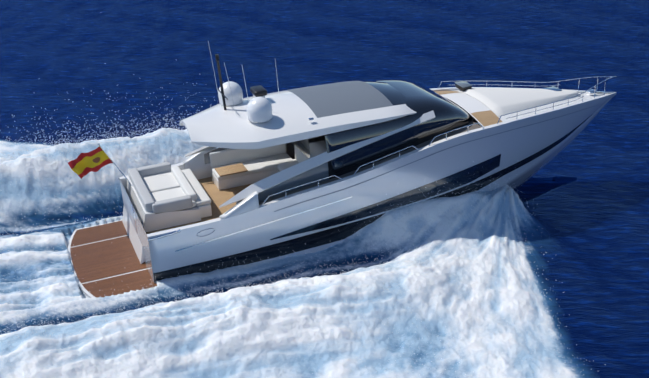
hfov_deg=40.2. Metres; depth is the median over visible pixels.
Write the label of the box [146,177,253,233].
teak cockpit
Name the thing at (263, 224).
chrome trim
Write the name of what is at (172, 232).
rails
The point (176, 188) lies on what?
aft sofa
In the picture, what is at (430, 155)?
knuckle
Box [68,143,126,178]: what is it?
flag and staff
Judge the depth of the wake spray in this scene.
27.70 m
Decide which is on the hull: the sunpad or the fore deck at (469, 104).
the fore deck at (469, 104)
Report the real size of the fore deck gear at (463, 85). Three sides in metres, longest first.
6.774 x 0.795 x 0.744 m
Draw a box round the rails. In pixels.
[118,76,615,240]
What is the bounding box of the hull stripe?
[153,114,592,282]
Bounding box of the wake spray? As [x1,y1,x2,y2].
[0,74,589,377]
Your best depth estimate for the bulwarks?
30.74 m
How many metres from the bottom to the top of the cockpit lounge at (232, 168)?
1.400 m
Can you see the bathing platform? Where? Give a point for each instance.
(104, 259)
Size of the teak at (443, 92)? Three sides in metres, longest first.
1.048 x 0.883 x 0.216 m
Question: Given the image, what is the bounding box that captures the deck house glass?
[204,80,472,204]
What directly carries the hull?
on the sea
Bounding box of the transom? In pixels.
[122,175,200,263]
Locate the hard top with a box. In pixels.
[179,81,416,148]
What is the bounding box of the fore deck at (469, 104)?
[439,90,605,126]
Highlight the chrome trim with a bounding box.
[175,196,351,251]
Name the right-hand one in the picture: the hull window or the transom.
the hull window
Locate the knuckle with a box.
[274,103,602,211]
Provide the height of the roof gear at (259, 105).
2.542 m
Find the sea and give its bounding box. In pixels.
[0,0,648,377]
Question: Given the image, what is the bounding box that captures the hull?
[119,93,615,282]
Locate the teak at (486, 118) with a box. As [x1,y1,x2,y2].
[471,110,501,126]
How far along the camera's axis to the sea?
33.34 m
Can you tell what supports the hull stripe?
attached to the hull
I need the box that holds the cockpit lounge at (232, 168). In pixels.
[209,144,308,189]
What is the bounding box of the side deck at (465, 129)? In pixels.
[259,121,480,204]
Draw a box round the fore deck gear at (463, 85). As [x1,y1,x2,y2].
[455,81,613,95]
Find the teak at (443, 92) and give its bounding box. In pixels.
[434,91,456,93]
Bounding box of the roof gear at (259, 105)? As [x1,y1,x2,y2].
[208,41,313,122]
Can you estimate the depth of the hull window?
31.37 m
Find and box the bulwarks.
[119,87,615,236]
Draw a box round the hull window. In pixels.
[270,154,500,239]
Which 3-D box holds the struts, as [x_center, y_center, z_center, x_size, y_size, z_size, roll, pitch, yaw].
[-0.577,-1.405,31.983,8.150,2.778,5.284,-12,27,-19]
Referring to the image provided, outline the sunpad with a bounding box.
[458,88,580,115]
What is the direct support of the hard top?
on the deck house glass
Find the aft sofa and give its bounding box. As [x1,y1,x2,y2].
[128,162,211,217]
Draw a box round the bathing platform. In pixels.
[68,219,156,297]
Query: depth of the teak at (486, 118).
32.40 m
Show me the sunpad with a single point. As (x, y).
(500, 101)
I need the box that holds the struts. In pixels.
[183,111,434,219]
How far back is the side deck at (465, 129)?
30.73 m

